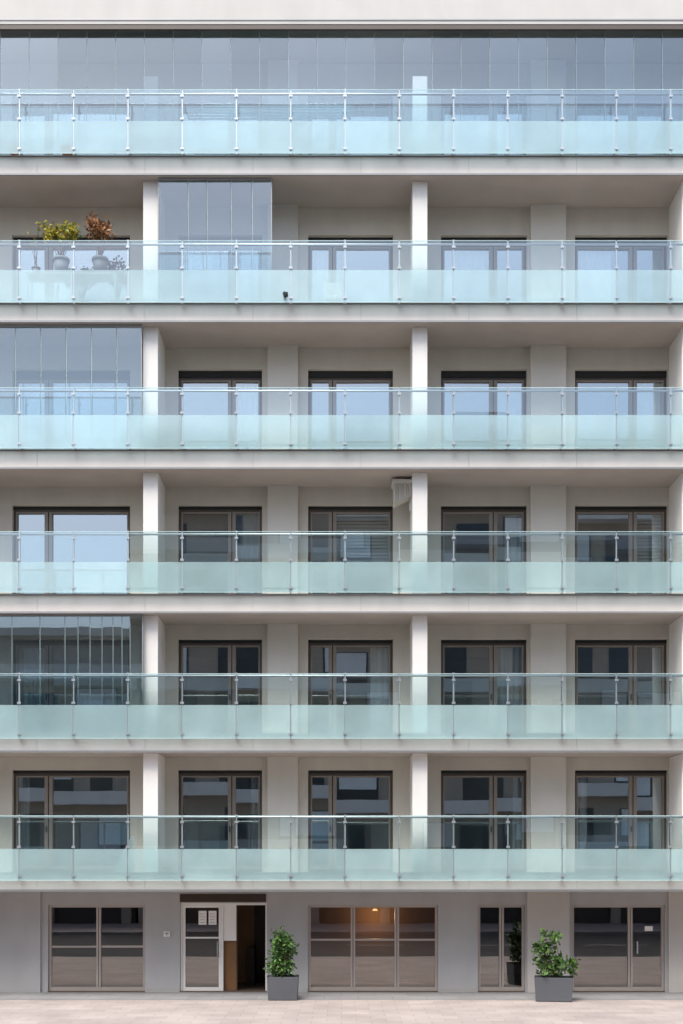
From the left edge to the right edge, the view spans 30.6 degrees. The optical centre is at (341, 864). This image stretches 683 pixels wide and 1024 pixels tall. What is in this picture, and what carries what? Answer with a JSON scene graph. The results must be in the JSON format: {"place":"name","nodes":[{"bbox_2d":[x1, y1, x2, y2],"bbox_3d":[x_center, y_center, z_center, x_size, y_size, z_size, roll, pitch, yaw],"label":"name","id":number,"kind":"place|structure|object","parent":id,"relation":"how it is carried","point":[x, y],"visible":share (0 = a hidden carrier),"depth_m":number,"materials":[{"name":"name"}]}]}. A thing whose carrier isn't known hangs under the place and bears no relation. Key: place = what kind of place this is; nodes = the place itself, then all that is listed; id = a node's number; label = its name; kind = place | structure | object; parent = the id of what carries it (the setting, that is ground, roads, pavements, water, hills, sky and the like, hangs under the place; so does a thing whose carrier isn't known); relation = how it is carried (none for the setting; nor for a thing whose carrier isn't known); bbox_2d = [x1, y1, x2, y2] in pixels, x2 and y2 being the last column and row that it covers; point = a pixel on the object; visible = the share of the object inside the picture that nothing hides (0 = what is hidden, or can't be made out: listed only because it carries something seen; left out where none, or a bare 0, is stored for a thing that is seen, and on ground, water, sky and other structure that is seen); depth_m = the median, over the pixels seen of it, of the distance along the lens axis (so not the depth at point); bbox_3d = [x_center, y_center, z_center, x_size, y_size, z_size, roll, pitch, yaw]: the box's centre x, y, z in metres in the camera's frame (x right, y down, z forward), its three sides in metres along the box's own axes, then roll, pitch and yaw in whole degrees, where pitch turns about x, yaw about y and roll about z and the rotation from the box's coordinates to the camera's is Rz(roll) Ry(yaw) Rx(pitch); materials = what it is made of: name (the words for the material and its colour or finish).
{"place":"outdoors","nodes":[
{"label":"outdoors","id":0,"kind":"place"},
{"bbox_2d":[25,222,40,269],"bbox_3d":[-7.322,-14.675,29.717,0.369,1.302,0.210,0,0,21],"label":"balcony plant","id":1,"kind":"object","parent":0,"point":[34,267],"visible":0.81,"depth_m":29.67,"materials":[{"name":"green plant"}]},
{"bbox_2d":[37,219,80,269],"bbox_3d":[-6.720,-14.686,29.717,1.034,1.325,0.623,0,0,0],"label":"balcony plant","id":2,"kind":"object","parent":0,"point":[61,260],"visible":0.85,"depth_m":29.65,"materials":[{"name":"green plant"}]},
{"bbox_2d":[83,210,116,269],"bbox_3d":[-5.750,-14.790,29.718,0.764,1.532,0.636,0,0,0],"label":"balcony plant","id":3,"kind":"object","parent":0,"point":[98,231],"visible":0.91,"depth_m":29.62,"materials":[{"name":"brown plant"}]},
{"bbox_2d":[125,836,133,848],"bbox_3d":[-5.134,-0.247,29.315,0.517,0.869,0.030,0,0,0],"label":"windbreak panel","id":4,"kind":"object","parent":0,"point":[131,843],"visible":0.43,"depth_m":29.30,"materials":[{"name":"clear glass"}]},
{"bbox_2d":[0,1000,682,1023],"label":"pavement","id":5,"kind":"structure","parent":0,"point":[331,1012],"depth_m":26.46,"materials":[{"name":"beige concrete"}]},
{"bbox_2d":[263,926,298,999],"bbox_3d":[-1.403,2.258,29.096,0.839,1.720,0.864,0,0,0],"label":"potted shrub","id":6,"kind":"object","parent":5,"relation":"on","point":[282,984],"visible":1,"depth_m":28.81,"materials":[{"name":"green plant"}]},
{"bbox_2d":[0,0,682,991],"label":"apartment building","id":7,"kind":"structure","parent":5,"relation":"on","point":[272,658],"depth_m":30.39,"materials":[{"name":"concrete"}]},
{"bbox_2d":[13,770,129,848],"bbox_3d":[-6.649,-1.073,30.902,2.894,2.517,0.304,0,0,0],"label":"window","id":8,"kind":"structure","parent":7,"relation":"in","point":[24,776],"depth_m":30.80,"materials":[{"name":"brown metal"}]},
{"bbox_2d":[13,640,129,704],"bbox_3d":[-6.649,-4.311,30.905,2.894,2.482,0.309,0,0,0],"label":"window","id":9,"kind":"structure","parent":7,"relation":"in","point":[37,690],"depth_m":30.80,"materials":[{"name":"brown metal"}]},
{"bbox_2d":[13,507,129,593],"bbox_3d":[-6.649,-7.585,30.820,2.894,2.520,0.140,0,0,0],"label":"window","id":10,"kind":"structure","parent":7,"relation":"in","point":[48,512],"depth_m":30.79,"materials":[{"name":"brown metal"}]},
{"bbox_2d":[13,371,129,414],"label":"window","id":11,"kind":"structure","parent":7,"relation":"in","point":[48,378],"depth_m":30.79,"materials":[{"name":"brown metal"}]},
{"bbox_2d":[13,238,129,269],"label":"window","id":12,"kind":"structure","parent":7,"relation":"in","point":[48,254],"depth_m":30.79,"materials":[{"name":"brown metal"}]},
{"bbox_2d":[13,96,129,154],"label":"window","id":13,"kind":"structure","parent":7,"relation":"in","point":[48,112],"depth_m":30.99,"materials":[{"name":"brown metal"}]},
{"bbox_2d":[49,905,144,990],"bbox_3d":[-6.022,2.044,30.775,2.376,2.113,0.110,0,0,0],"label":"window","id":14,"kind":"structure","parent":7,"relation":"in","point":[98,946],"depth_m":30.73,"materials":[{"name":"grey metal"}]},
{"bbox_2d":[164,931,169,936],"bbox_3d":[-4.289,1.696,30.620,0.150,0.130,0.057,0,0,0],"label":"wall light","id":15,"kind":"object","parent":7,"relation":"attached to","point":[166,933],"visible":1,"depth_m":30.60,"materials":[{"name":"metal"}]},
{"bbox_2d":[179,770,261,848],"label":"window","id":16,"kind":"structure","parent":7,"relation":"in","point":[256,775],"depth_m":30.80,"materials":[{"name":"brown metal"}]},
{"bbox_2d":[179,640,261,704],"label":"window","id":17,"kind":"structure","parent":7,"relation":"in","point":[231,644],"depth_m":30.79,"materials":[{"name":"brown metal"}]},
{"bbox_2d":[179,507,261,593],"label":"window","id":18,"kind":"structure","parent":7,"relation":"in","point":[249,547],"depth_m":30.80,"materials":[{"name":"brown metal"}]},
{"bbox_2d":[179,371,261,414],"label":"window","id":19,"kind":"structure","parent":7,"relation":"in","point":[248,403],"depth_m":30.79,"materials":[{"name":"brown metal"}]},
{"bbox_2d":[179,238,261,269],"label":"window","id":20,"kind":"structure","parent":7,"relation":"in","point":[195,257],"depth_m":30.80,"materials":[{"name":"brown metal"}]},
{"bbox_2d":[179,96,261,154],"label":"window","id":21,"kind":"structure","parent":7,"relation":"in","point":[187,100],"depth_m":30.80,"materials":[{"name":"brown metal"}]},
{"bbox_2d":[185,105,350,154],"bbox_3d":[-1.750,-17.339,29.940,3.952,1.524,0.532,0,0,0],"label":"drying rack","id":22,"kind":"object","parent":7,"relation":"on","point":[282,112],"visible":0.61,"depth_m":29.92,"materials":[{"name":"teal paint"}]},
{"bbox_2d":[308,770,392,848],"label":"window","id":23,"kind":"structure","parent":7,"relation":"in","point":[332,774],"depth_m":30.79,"materials":[{"name":"brown metal"}]},
{"bbox_2d":[308,640,392,704],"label":"window","id":24,"kind":"structure","parent":7,"relation":"in","point":[381,659],"depth_m":30.80,"materials":[{"name":"brown metal"}]},
{"bbox_2d":[308,507,392,593],"bbox_3d":[0.221,-7.585,30.865,2.083,2.520,0.230,0,0,0],"label":"window","id":25,"kind":"structure","parent":7,"relation":"in","point":[332,511],"depth_m":30.94,"materials":[{"name":"brown metal"}]},
{"bbox_2d":[308,371,392,414],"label":"window","id":26,"kind":"structure","parent":7,"relation":"in","point":[331,377],"depth_m":30.79,"materials":[{"name":"brown metal"}]},
{"bbox_2d":[308,238,392,269],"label":"window","id":27,"kind":"structure","parent":7,"relation":"in","point":[319,257],"depth_m":30.80,"materials":[{"name":"brown metal"}]},
{"bbox_2d":[308,96,392,154],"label":"window","id":28,"kind":"structure","parent":7,"relation":"in","point":[357,114],"depth_m":30.84,"materials":[{"name":"brown metal"}]},
{"bbox_2d":[308,905,437,990],"bbox_3d":[0.774,2.044,30.775,3.187,2.113,0.110,0,0,0],"label":"window","id":29,"kind":"structure","parent":7,"relation":"in","point":[396,939],"depth_m":30.73,"materials":[{"name":"grey metal"}]},
{"bbox_2d":[391,479,411,510],"bbox_3d":[1.450,-8.904,30.020,0.483,0.748,0.520,0,0,0],"label":"folded awning","id":30,"kind":"object","parent":7,"relation":"attached to","point":[401,488],"visible":0.98,"depth_m":29.82,"materials":[{"name":"fabric"}]},
{"bbox_2d":[441,770,525,848],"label":"window","id":31,"kind":"structure","parent":7,"relation":"in","point":[519,776],"depth_m":30.80,"materials":[{"name":"brown metal"}]},
{"bbox_2d":[441,640,525,704],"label":"window","id":32,"kind":"structure","parent":7,"relation":"in","point":[501,660],"depth_m":30.80,"materials":[{"name":"brown metal"}]},
{"bbox_2d":[441,507,525,593],"bbox_3d":[3.503,-7.585,30.902,2.108,2.520,0.304,0,0,0],"label":"window","id":33,"kind":"structure","parent":7,"relation":"in","point":[512,523],"depth_m":30.80,"materials":[{"name":"brown metal"}]},
{"bbox_2d":[441,371,525,414],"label":"window","id":34,"kind":"structure","parent":7,"relation":"in","point":[497,400],"depth_m":30.79,"materials":[{"name":"brown metal"}]},
{"bbox_2d":[441,238,525,269],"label":"window","id":35,"kind":"structure","parent":7,"relation":"in","point":[465,257],"depth_m":30.85,"materials":[{"name":"brown metal"}]},
{"bbox_2d":[441,96,525,154],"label":"window","id":36,"kind":"structure","parent":7,"relation":"in","point":[460,114],"depth_m":30.88,"materials":[{"name":"brown metal"}]},
{"bbox_2d":[478,905,523,990],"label":"window","id":37,"kind":"structure","parent":7,"relation":"in","point":[501,987],"depth_m":30.73,"materials":[{"name":"grey metal"}]},
{"bbox_2d":[572,905,663,990],"bbox_3d":[6.808,2.044,30.745,2.278,2.113,0.170,0,0,0],"label":"door","id":38,"kind":"structure","parent":7,"relation":"in","point":[629,987],"depth_m":30.73,"materials":[{"name":"grey metal"}]},
{"bbox_2d":[575,770,666,848],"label":"window","id":39,"kind":"structure","parent":7,"relation":"in","point":[581,776],"depth_m":30.80,"materials":[{"name":"brown metal"}]},
{"bbox_2d":[575,640,666,704],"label":"window","id":40,"kind":"structure","parent":7,"relation":"in","point":[632,645],"depth_m":30.79,"materials":[{"name":"brown metal"}]},
{"bbox_2d":[575,507,666,593],"bbox_3d":[6.882,-7.585,30.865,2.280,2.520,0.230,0,0,0],"label":"window","id":41,"kind":"structure","parent":7,"relation":"in","point":[632,512],"depth_m":30.80,"materials":[{"name":"brown metal"}]},
{"bbox_2d":[575,371,666,414],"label":"window","id":42,"kind":"structure","parent":7,"relation":"in","point":[639,403],"depth_m":30.79,"materials":[{"name":"brown metal"}]},
{"bbox_2d":[575,238,666,269],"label":"window","id":43,"kind":"structure","parent":7,"relation":"in","point":[586,257],"depth_m":30.80,"materials":[{"name":"brown metal"}]},
{"bbox_2d":[575,96,666,154],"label":"window","id":44,"kind":"structure","parent":7,"relation":"in","point":[581,114],"depth_m":30.99,"materials":[{"name":"brown metal"}]},
{"bbox_2d":[530,928,580,1001],"bbox_3d":[4.965,2.276,28.720,1.219,1.685,0.802,0,0,0],"label":"potted shrub","id":45,"kind":"object","parent":5,"relation":"on","point":[553,985],"visible":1,"depth_m":28.56,"materials":[{"name":"green plant"}]},
{"bbox_2d":[0,992,682,999],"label":"pavement strip","id":46,"kind":"object","parent":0,"point":[329,995],"visible":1,"depth_m":29.64,"materials":[{"name":"grey concrete"}]}
]}

